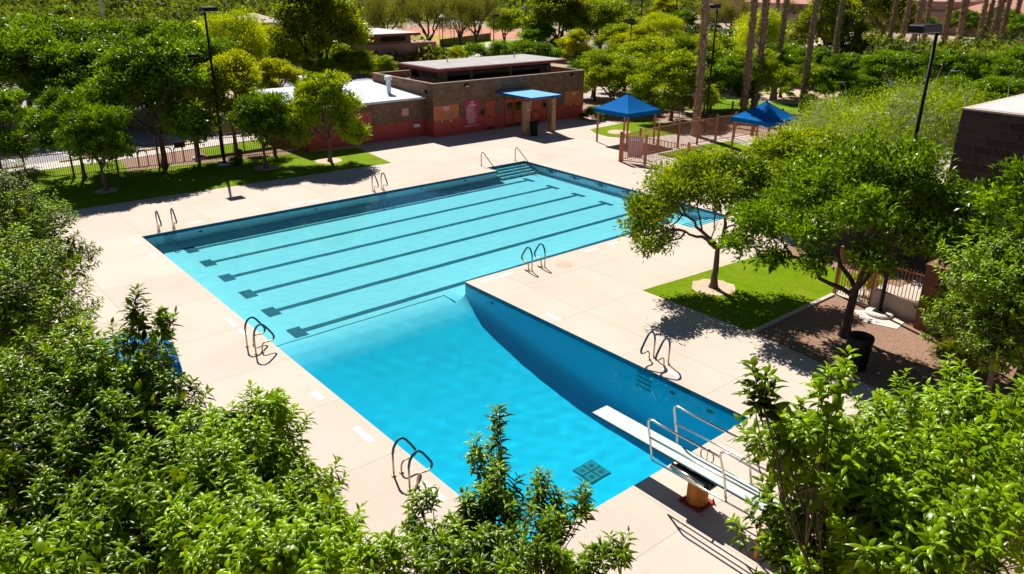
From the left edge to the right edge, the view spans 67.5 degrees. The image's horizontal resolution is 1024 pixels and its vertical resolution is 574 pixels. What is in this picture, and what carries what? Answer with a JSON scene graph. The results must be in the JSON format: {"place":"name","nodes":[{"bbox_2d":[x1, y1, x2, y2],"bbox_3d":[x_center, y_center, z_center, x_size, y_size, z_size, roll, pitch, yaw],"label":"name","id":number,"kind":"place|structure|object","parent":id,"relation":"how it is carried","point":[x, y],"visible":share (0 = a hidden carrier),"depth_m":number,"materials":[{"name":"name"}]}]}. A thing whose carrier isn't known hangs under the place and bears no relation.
{"place":"outdoors","nodes":[
{"label":"outdoors","id":0,"kind":"place"},
{"bbox_2d":[0,160,127,184],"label":"grass verge","id":1,"kind":"object","parent":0,"point":[70,172],"depth_m":43.78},
{"bbox_2d":[0,134,258,174],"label":"sidewalk","id":2,"kind":"structure","parent":0,"point":[239,139],"depth_m":47.92,"materials":[{"name":"concrete"}]},
{"bbox_2d":[0,86,43,171],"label":"ash tree","id":3,"kind":"object","parent":2,"relation":"on","point":[10,115],"visible":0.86,"depth_m":42.22,"materials":[{"name":"green plant"}]},
{"bbox_2d":[121,150,217,170],"bbox_3d":[-21.087,-7.743,46.867,5.200,0.001,4.300,-17,28,-37],"label":"gravel strip","id":4,"kind":"object","parent":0,"point":[169,155],"visible":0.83,"depth_m":46.74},
{"bbox_2d":[65,31,224,166],"bbox_3d":[-20.769,-10.672,43.898,8.274,7.716,8.561,-6,23,-15],"label":"ash tree","id":5,"kind":"object","parent":4,"relation":"on","point":[135,69],"visible":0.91,"depth_m":42.12,"materials":[{"name":"green plant"}]},
{"bbox_2d":[0,70,372,167],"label":"parking lot","id":6,"kind":"structure","parent":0,"point":[142,135],"depth_m":52.49,"materials":[{"name":"asphalt"}]},
{"bbox_2d":[0,7,59,108],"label":"ash tree","id":7,"kind":"object","parent":6,"relation":"on","point":[7,23],"visible":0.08,"depth_m":58.92,"materials":[{"name":"green plant"}]},
{"bbox_2d":[35,14,131,46],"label":"ash tree","id":8,"kind":"object","parent":6,"relation":"on","point":[66,28],"visible":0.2,"depth_m":58.80,"materials":[{"name":"green plant"}]},
{"bbox_2d":[7,107,165,137],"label":"parking island","id":9,"kind":"structure","parent":6,"relation":"on","point":[142,117],"depth_m":59.20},
{"bbox_2d":[0,20,67,132],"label":"ash tree","id":10,"kind":"object","parent":9,"relation":"on","point":[11,44],"visible":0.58,"depth_m":51.03,"materials":[{"name":"green plant"}]},
{"bbox_2d":[3,36,109,98],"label":"ash tree","id":11,"kind":"object","parent":9,"relation":"on","point":[79,49],"visible":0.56,"depth_m":51.52,"materials":[{"name":"green plant"}]},
{"bbox_2d":[27,43,151,112],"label":"ash tree","id":12,"kind":"object","parent":9,"relation":"on","point":[90,62],"visible":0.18,"depth_m":52.44,"materials":[{"name":"green plant"}]},
{"bbox_2d":[125,14,227,106],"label":"ash tree","id":13,"kind":"object","parent":9,"relation":"on","point":[187,30],"visible":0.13,"depth_m":58.34,"materials":[{"name":"green plant"}]},
{"bbox_2d":[165,32,242,73],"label":"ash tree","id":14,"kind":"object","parent":6,"relation":"on","point":[217,45],"visible":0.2,"depth_m":57.34,"materials":[{"name":"green plant"}]},
{"bbox_2d":[199,91,234,116],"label":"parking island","id":15,"kind":"structure","parent":6,"relation":"on","point":[228,100],"depth_m":70.36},
{"bbox_2d":[183,3,284,91],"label":"palo verde tree","id":16,"kind":"object","parent":15,"relation":"on","point":[236,27],"visible":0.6,"depth_m":69.17,"materials":[{"name":"green plant"}]},
{"bbox_2d":[252,56,304,89],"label":"golden tree","id":17,"kind":"object","parent":6,"relation":"on","point":[279,68],"visible":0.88,"depth_m":64.68,"materials":[{"name":"green plant"}]},
{"bbox_2d":[261,0,380,64],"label":"mulberry tree","id":18,"kind":"object","parent":6,"relation":"on","point":[323,24],"visible":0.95,"depth_m":71.93,"materials":[{"name":"green plant"}]},
{"bbox_2d":[329,49,377,81],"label":"ash tree","id":19,"kind":"object","parent":6,"relation":"on","point":[344,62],"visible":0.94,"depth_m":75.39,"materials":[{"name":"green plant"}]},
{"bbox_2d":[1,148,390,211],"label":"lawn","id":20,"kind":"structure","parent":0,"point":[77,192],"depth_m":42.86,"materials":[{"name":"green plant"}]},
{"bbox_2d":[17,82,131,178],"bbox_3d":[-23.561,-8.391,41.545,5.577,5.214,4.882,-6,23,-15],"label":"ash tree","id":21,"kind":"object","parent":20,"relation":"on","point":[47,119],"visible":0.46,"depth_m":40.26,"materials":[{"name":"green plant"}]},
{"bbox_2d":[49,100,140,190],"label":"ash tree","id":22,"kind":"object","parent":20,"relation":"on","point":[97,133],"visible":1,"depth_m":38.28,"materials":[{"name":"green plant"}]},
{"bbox_2d":[0,132,274,182],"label":"iron fence","id":23,"kind":"object","parent":20,"relation":"on","point":[159,165],"visible":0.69,"depth_m":44.55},
{"bbox_2d":[222,86,298,168],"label":"ash tree","id":24,"kind":"object","parent":20,"relation":"on","point":[260,117],"visible":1,"depth_m":43.18,"materials":[{"name":"green plant"}]},
{"bbox_2d":[315,158,341,163],"bbox_3d":[-11.249,-7.753,47.091,1.696,0.001,1.645,-17,28,-37],"label":"soil ring","id":25,"kind":"object","parent":20,"relation":"on","point":[324,160],"visible":0.95,"depth_m":47.12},
{"bbox_2d":[284,69,371,161],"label":"ash tree","id":26,"kind":"object","parent":25,"relation":"on","point":[317,94],"visible":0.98,"depth_m":44.62,"materials":[{"name":"green plant"}]},
{"bbox_2d":[212,144,305,160],"bbox_3d":[-16.014,-8.584,49.069,6.000,0.001,3.020,-17,28,-37],"label":"gravel strip","id":27,"kind":"object","parent":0,"point":[260,151],"visible":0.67,"depth_m":49.21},
{"bbox_2d":[183,46,268,155],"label":"golden tree","id":28,"kind":"object","parent":27,"relation":"on","point":[238,74],"visible":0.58,"depth_m":45.15,"materials":[{"name":"green plant"}]},
{"bbox_2d":[144,162,743,541],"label":"water","id":29,"kind":"structure","parent":0,"point":[377,313],"depth_m":25.50,"materials":[{"name":"liquid"}]},
{"bbox_2d":[393,25,519,43],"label":"infield dirt","id":30,"kind":"structure","parent":0,"point":[498,35],"depth_m":156.80,"materials":[{"name":"soil"}]},
{"bbox_2d":[9,110,1006,573],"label":"pool deck","id":31,"kind":"structure","parent":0,"point":[597,294],"depth_m":25.48,"materials":[{"name":"concrete"}]},
{"bbox_2d":[0,156,102,358],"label":"ash tree","id":32,"kind":"object","parent":31,"relation":"on","point":[36,215],"visible":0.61,"depth_m":18.52,"materials":[{"name":"green plant"}]},
{"bbox_2d":[53,379,371,573],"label":"ash tree","id":33,"kind":"object","parent":31,"relation":"on","point":[242,447],"visible":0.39,"depth_m":7.71,"materials":[{"name":"green plant"}]},
{"bbox_2d":[255,52,584,150],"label":"pool building","id":34,"kind":"structure","parent":31,"relation":"on","point":[440,98],"depth_m":55.88,"materials":[{"name":"brick"}]},
{"bbox_2d":[142,161,747,419],"bbox_3d":[0.501,0.450,32.224,22.860,3.800,26.390,-17,28,-37],"label":"pool basin","id":35,"kind":"object","parent":31,"relation":"in","point":[593,345],"visible":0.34,"depth_m":34.25,"materials":[{"name":"paint"}]},
{"bbox_2d":[349,402,639,573],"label":"ash tree","id":36,"kind":"object","parent":31,"relation":"on","point":[493,550],"visible":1,"depth_m":5.93,"materials":[{"name":"green plant"}]},
{"bbox_2d":[594,93,659,146],"bbox_3d":[7.858,-11.603,52.644,3.208,3.370,3.206,-17,28,-37],"label":"shade canopy","id":37,"kind":"object","parent":31,"relation":"on","point":[627,105],"visible":0.99,"depth_m":51.70,"materials":[{"name":"blue fabric"}]},
{"bbox_2d":[620,132,747,165],"bbox_3d":[10.687,-7.249,43.959,0.511,1.860,10.734,-20,30,-41],"label":"yard fence","id":38,"kind":"object","parent":31,"relation":"on","point":[645,149],"visible":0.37,"depth_m":46.44,"materials":[{"name":"metal"}]},
{"bbox_2d":[618,112,752,161],"bbox_3d":[11.977,-10.355,51.670,14.111,1.860,0.489,-17,28,-36],"label":"yard fence","id":39,"kind":"object","parent":31,"relation":"on","point":[692,131],"visible":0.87,"depth_m":51.93,"materials":[{"name":"metal"}]},
{"bbox_2d":[592,405,792,559],"bbox_3d":[3.945,3.781,16.315,0.964,2.014,5.840,-17,28,-37],"label":"diving board","id":40,"kind":"object","parent":31,"relation":"on","point":[702,476],"visible":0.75,"depth_m":16.39,"materials":[{"name":"white paint"}]},
{"bbox_2d":[690,0,710,136],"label":"palm tree","id":41,"kind":"object","parent":31,"relation":"on","point":[702,57],"visible":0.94,"depth_m":53.67,"materials":[{"name":"brown plant"}]},
{"bbox_2d":[730,101,798,151],"bbox_3d":[16.340,-10.400,49.873,3.207,3.370,3.007,-17,28,-37],"label":"shade canopy","id":42,"kind":"object","parent":31,"relation":"on","point":[767,114],"visible":0.96,"depth_m":48.93,"materials":[{"name":"blue fabric"}]},
{"bbox_2d":[742,122,849,224],"bbox_3d":[13.271,-5.131,35.146,6.360,4.648,7.158,-15,27,-34],"label":"ash tree","id":43,"kind":"object","parent":31,"relation":"on","point":[777,146],"visible":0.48,"depth_m":34.15,"materials":[{"name":"green plant"}]},
{"bbox_2d":[779,180,929,285],"bbox_3d":[15.097,-3.784,37.945,13.950,0.001,14.600,-17,28,-37],"label":"gravel bed","id":44,"kind":"object","parent":31,"relation":"on","point":[916,263],"depth_m":31.66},
{"bbox_2d":[777,81,890,144],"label":"desert willow","id":45,"kind":"object","parent":44,"relation":"on","point":[817,112],"visible":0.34,"depth_m":37.98,"materials":[{"name":"green plant"}]},
{"bbox_2d":[822,161,939,247],"bbox_3d":[15.465,-3.501,31.929,5.672,4.033,5.869,-18,29,-39],"label":"ash tree","id":46,"kind":"object","parent":44,"relation":"on","point":[902,233],"visible":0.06,"depth_m":29.94,"materials":[{"name":"green plant"}]},
{"bbox_2d":[812,62,975,230],"bbox_3d":[17.271,-6.121,33.863,7.454,7.505,7.836,-1,22,-4],"label":"desert willow","id":47,"kind":"object","parent":44,"relation":"on","point":[881,111],"visible":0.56,"depth_m":32.77,"materials":[{"name":"green plant"}]},
{"bbox_2d":[884,68,1016,173],"bbox_3d":[18.580,-5.418,32.356,6.763,7.354,6.434,10,24,23],"label":"desert willow","id":48,"kind":"object","parent":44,"relation":"on","point":[955,112],"visible":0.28,"depth_m":31.38,"materials":[{"name":"green plant"}]},
{"bbox_2d":[870,258,1021,355],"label":"boundary wall","id":49,"kind":"structure","parent":31,"relation":"on","point":[899,306],"depth_m":25.39,"materials":[{"name":"beige paint"}]},
{"bbox_2d":[928,94,1023,269],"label":"pump house","id":50,"kind":"structure","parent":31,"relation":"on","point":[990,132],"depth_m":26.72,"materials":[{"name":"brick"}]},
{"bbox_2d":[0,0,1023,573],"bbox_3d":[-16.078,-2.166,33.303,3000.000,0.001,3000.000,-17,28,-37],"label":"ground","id":51,"kind":"structure","parent":0,"point":[566,64],"depth_m":153.21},
{"bbox_2d":[0,222,103,386],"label":"ash tree","id":52,"kind":"object","parent":51,"relation":"on","point":[17,306],"visible":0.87,"depth_m":13.84,"materials":[{"name":"green plant"}]},
{"bbox_2d":[0,465,191,573],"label":"ash tree","id":53,"kind":"object","parent":51,"relation":"on","point":[36,541],"visible":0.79,"depth_m":6.94,"materials":[{"name":"green plant"}]},
{"bbox_2d":[0,283,221,525],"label":"ash tree","id":54,"kind":"object","parent":51,"relation":"on","point":[103,399],"visible":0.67,"depth_m":9.36,"materials":[{"name":"green plant"}]},
{"bbox_2d":[149,464,380,573],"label":"ash tree","id":55,"kind":"object","parent":51,"relation":"on","point":[272,531],"visible":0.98,"depth_m":6.14,"materials":[{"name":"green plant"}]},
{"bbox_2d":[332,28,435,72],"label":"park building","id":56,"kind":"structure","parent":51,"relation":"on","point":[385,41],"depth_m":91.18,"materials":[{"name":"brown paint"}]},
{"bbox_2d":[0,0,1023,84],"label":"distant trees","id":57,"kind":"object","parent":51,"relation":"on","point":[870,43],"visible":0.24,"depth_m":164.96,"materials":[{"name":"plant"}]},
{"bbox_2d":[554,28,592,65],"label":"golden tree","id":58,"kind":"object","parent":51,"relation":"on","point":[574,40],"visible":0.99,"depth_m":97.22,"materials":[{"name":"yellow plant"}]},
{"bbox_2d":[574,0,640,49],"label":"ash tree","id":59,"kind":"object","parent":51,"relation":"on","point":[605,11],"visible":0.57,"depth_m":114.31,"materials":[{"name":"green plant"}]},
{"bbox_2d":[609,23,664,44],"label":"golden tree","id":60,"kind":"object","parent":51,"relation":"on","point":[641,29],"visible":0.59,"depth_m":97.76,"materials":[{"name":"green plant"}]},
{"bbox_2d":[676,47,757,113],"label":"ash tree","id":61,"kind":"object","parent":51,"relation":"on","point":[724,66],"visible":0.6,"depth_m":62.35,"materials":[{"name":"green plant"}]},
{"bbox_2d":[787,0,873,47],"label":"mulberry tree","id":62,"kind":"object","parent":51,"relation":"on","point":[852,17],"visible":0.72,"depth_m":100.31,"materials":[{"name":"green plant"}]},
{"bbox_2d":[724,345,1023,573],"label":"ash tree","id":63,"kind":"object","parent":51,"relation":"on","point":[908,508],"visible":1,"depth_m":5.29,"materials":[{"name":"green plant"}]},
{"bbox_2d":[857,0,917,34],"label":"mulberry tree","id":64,"kind":"object","parent":51,"relation":"on","point":[877,9],"visible":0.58,"depth_m":134.67,"materials":[{"name":"green plant"}]},
{"bbox_2d":[838,352,1023,573],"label":"ash tree","id":65,"kind":"object","parent":51,"relation":"on","point":[948,408],"visible":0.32,"depth_m":7.36,"materials":[{"name":"green plant"}]},
{"bbox_2d":[876,0,1023,38],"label":"tile roof building","id":66,"kind":"structure","parent":51,"relation":"on","point":[939,9],"depth_m":161.98,"materials":[{"name":"pink paint"}]},
{"bbox_2d":[436,40,591,58],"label":"park lawn","id":67,"kind":"structure","parent":0,"point":[482,43],"depth_m":124.80,"materials":[{"name":"green plant"}]},
{"bbox_2d":[358,0,412,29],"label":"mesquite tree","id":68,"kind":"object","parent":67,"relation":"on","point":[375,10],"visible":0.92,"depth_m":113.63,"materials":[{"name":"green plant"}]},
{"bbox_2d":[396,0,463,40],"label":"mesquite tree","id":69,"kind":"object","parent":67,"relation":"on","point":[413,11],"visible":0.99,"depth_m":112.89,"materials":[{"name":"green plant"}]},
{"bbox_2d":[443,0,487,47],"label":"mesquite tree","id":70,"kind":"object","parent":67,"relation":"on","point":[463,22],"visible":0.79,"depth_m":119.23,"materials":[{"name":"green plant"}]},
{"bbox_2d":[453,0,511,43],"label":"mesquite tree","id":71,"kind":"object","parent":67,"relation":"on","point":[487,7],"visible":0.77,"depth_m":121.23,"materials":[{"name":"green plant"}]},
{"bbox_2d":[485,6,524,41],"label":"ash tree","id":72,"kind":"object","parent":67,"relation":"on","point":[507,23],"visible":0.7,"depth_m":125.71,"materials":[{"name":"green plant"}]},
{"bbox_2d":[516,21,559,54],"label":"ash tree","id":73,"kind":"object","parent":67,"relation":"on","point":[545,31],"visible":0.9,"depth_m":109.31,"materials":[{"name":"green plant"}]},
{"bbox_2d":[513,0,601,41],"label":"mulberry tree","id":74,"kind":"object","parent":67,"relation":"on","point":[568,15],"visible":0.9,"depth_m":110.13,"materials":[{"name":"green plant"}]},
{"bbox_2d":[590,119,680,136],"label":"lawn","id":75,"kind":"structure","parent":0,"point":[636,125],"depth_m":58.23,"materials":[{"name":"green plant"}]},
{"bbox_2d":[583,100,780,137],"bbox_3d":[12.915,-12.933,60.518,7.150,0.001,25.500,-17,28,-37],"label":"planting bed","id":76,"kind":"object","parent":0,"point":[661,117],"visible":0.44,"depth_m":61.83,"materials":[{"name":"soil"}]},
{"bbox_2d":[578,49,657,102],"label":"ash tree","id":77,"kind":"object","parent":76,"relation":"on","point":[605,67],"visible":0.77,"depth_m":63.50,"materials":[{"name":"green plant"}]},
{"bbox_2d":[623,48,725,120],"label":"ash tree","id":78,"kind":"object","parent":76,"relation":"on","point":[664,71],"visible":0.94,"depth_m":58.89,"materials":[{"name":"green plant"}]},
{"bbox_2d":[644,251,853,330],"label":"lawn","id":79,"kind":"structure","parent":0,"point":[761,296],"depth_m":27.92,"materials":[{"name":"green plant"}]},
{"bbox_2d":[692,279,734,295],"bbox_3d":[7.452,0.004,28.362,1.559,0.001,1.622,6,23,13],"label":"soil ring","id":80,"kind":"object","parent":79,"relation":"on","point":[701,286],"visible":0.91,"depth_m":28.31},
{"bbox_2d":[612,143,821,288],"bbox_3d":[6.715,-2.601,27.941,7.808,5.202,4.940,-8,23,-19],"label":"ash tree","id":81,"kind":"object","parent":80,"relation":"on","point":[715,179],"visible":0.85,"depth_m":26.81,"materials":[{"name":"green plant"}]},
{"bbox_2d":[590,45,920,89],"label":"road","id":82,"kind":"structure","parent":0,"point":[788,68],"depth_m":85.93,"materials":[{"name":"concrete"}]},
{"bbox_2d":[632,10,687,37],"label":"palo verde tree","id":83,"kind":"object","parent":82,"relation":"on","point":[661,21],"visible":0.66,"depth_m":113.41,"materials":[{"name":"green plant"}]},
{"bbox_2d":[728,7,790,47],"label":"palo verde tree","id":84,"kind":"object","parent":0,"point":[772,31],"visible":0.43,"depth_m":83.98,"materials":[{"name":"green plant"}]},
{"bbox_2d":[585,84,950,156],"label":"park path","id":85,"kind":"structure","parent":0,"point":[587,94],"depth_m":72.53,"materials":[{"name":"concrete"}]},
{"bbox_2d":[739,0,759,112],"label":"palm tree","id":86,"kind":"object","parent":85,"relation":"on","point":[748,61],"visible":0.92,"depth_m":60.31,"materials":[{"name":"brown plant"}]},
{"bbox_2d":[636,95,954,150],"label":"park lawn","id":87,"kind":"structure","parent":0,"point":[788,107],"depth_m":68.53,"materials":[{"name":"green plant"}]},
{"bbox_2d":[622,33,674,95],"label":"ash tree","id":88,"kind":"object","parent":87,"relation":"on","point":[642,48],"visible":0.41,"depth_m":72.01,"materials":[{"name":"green plant"}]},
{"bbox_2d":[662,32,733,108],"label":"ash tree","id":89,"kind":"object","parent":87,"relation":"on","point":[688,43],"visible":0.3,"depth_m":65.25,"materials":[{"name":"green plant"}]},
{"bbox_2d":[713,45,799,109],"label":"ash tree","id":90,"kind":"object","parent":87,"relation":"on","point":[777,76],"visible":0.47,"depth_m":63.12,"materials":[{"name":"green plant"}]},
{"bbox_2d":[748,0,770,108],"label":"palm tree","id":91,"kind":"object","parent":87,"relation":"on","point":[762,34],"visible":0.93,"depth_m":61.75,"materials":[{"name":"brown plant"}]},
{"bbox_2d":[796,0,820,111],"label":"palm tree","id":92,"kind":"object","parent":87,"relation":"on","point":[809,50],"visible":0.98,"depth_m":64.49,"materials":[{"name":"brown plant"}]},
{"bbox_2d":[803,67,862,113],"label":"ash tree","id":93,"kind":"object","parent":87,"relation":"on","point":[831,81],"visible":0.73,"depth_m":63.91,"materials":[{"name":"green plant"}]},
{"bbox_2d":[917,73,997,127],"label":"ash tree","id":94,"kind":"object","parent":87,"relation":"on","point":[952,80],"visible":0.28,"depth_m":56.29,"materials":[{"name":"green plant"}]},
{"bbox_2d":[972,73,1023,99],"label":"ash tree","id":95,"kind":"object","parent":87,"relation":"on","point":[1003,86],"visible":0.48,"depth_m":56.18,"materials":[{"name":"green plant"}]},
{"bbox_2d":[705,84,943,116],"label":"gravel bed","id":96,"kind":"object","parent":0,"point":[762,94],"depth_m":75.57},
{"bbox_2d":[755,40,820,97],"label":"ash tree","id":97,"kind":"object","parent":96,"relation":"on","point":[796,55],"visible":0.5,"depth_m":71.44,"materials":[{"name":"green plant"}]},
{"bbox_2d":[822,52,882,81],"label":"ash tree","id":98,"kind":"object","parent":96,"relation":"on","point":[849,62],"visible":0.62,"depth_m":73.92,"materials":[{"name":"green plant"}]},
{"bbox_2d":[853,48,934,100],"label":"ash tree","id":99,"kind":"object","parent":96,"relation":"on","point":[894,61],"visible":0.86,"depth_m":69.22,"materials":[{"name":"green plant"}]},
{"bbox_2d":[903,47,982,86],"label":"ash tree","id":100,"kind":"object","parent":96,"relation":"on","point":[949,59],"visible":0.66,"depth_m":68.29,"materials":[{"name":"green plant"}]},
{"bbox_2d":[757,295,1023,411],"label":"gravel bed","id":101,"kind":"object","parent":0,"point":[811,332],"visible":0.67,"depth_m":23.84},
{"bbox_2d":[708,127,1006,337],"bbox_3d":[10.503,-1.547,23.789,6.176,6.486,7.833,-17,28,-37],"label":"ash tree","id":102,"kind":"object","parent":101,"relation":"on","point":[869,202],"visible":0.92,"depth_m":22.73,"materials":[{"name":"green plant"}]},
{"bbox_2d":[844,331,874,372],"bbox_3d":[10.101,1.873,22.383,0.763,1.113,0.763,-17,28,-37],"label":"trash can","id":103,"kind":"object","parent":101,"relation":"on","point":[861,342],"visible":0.95,"depth_m":22.10,"materials":[{"name":"black plastic"}]},
{"bbox_2d":[854,310,903,328],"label":"walk slab","id":104,"kind":"structure","parent":101,"relation":"on","point":[894,323],"depth_m":25.64,"materials":[{"name":"concrete"}]},
{"bbox_2d":[865,23,942,318],"bbox_3d":[12.281,-3.325,24.210,1.665,9.420,0.900,-17,28,-37],"label":"lamp post","id":105,"kind":"object","parent":104,"relation":"on","point":[879,312],"visible":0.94,"depth_m":23.61,"materials":[{"name":"black metal"}]},
{"bbox_2d":[913,152,1023,387],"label":"ash tree","id":106,"kind":"object","parent":101,"relation":"on","point":[1001,199],"visible":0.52,"depth_m":19.91,"materials":[{"name":"green plant"}]},
{"bbox_2d":[925,336,1011,373],"bbox_3d":[13.475,1.991,22.541,2.106,0.842,2.173,-17,28,-37],"label":"shrub","id":107,"kind":"object","parent":101,"relation":"on","point":[942,349],"visible":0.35,"depth_m":22.50,"materials":[{"name":"green plant"}]},
{"bbox_2d":[918,208,1023,408],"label":"ash tree","id":108,"kind":"object","parent":101,"relation":"on","point":[991,283],"visible":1,"depth_m":14.78,"materials":[{"name":"green plant"}]},
{"bbox_2d":[969,50,1023,82],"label":"ash tree","id":109,"kind":"object","parent":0,"point":[995,63],"visible":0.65,"depth_m":68.72,"materials":[{"name":"green plant"}]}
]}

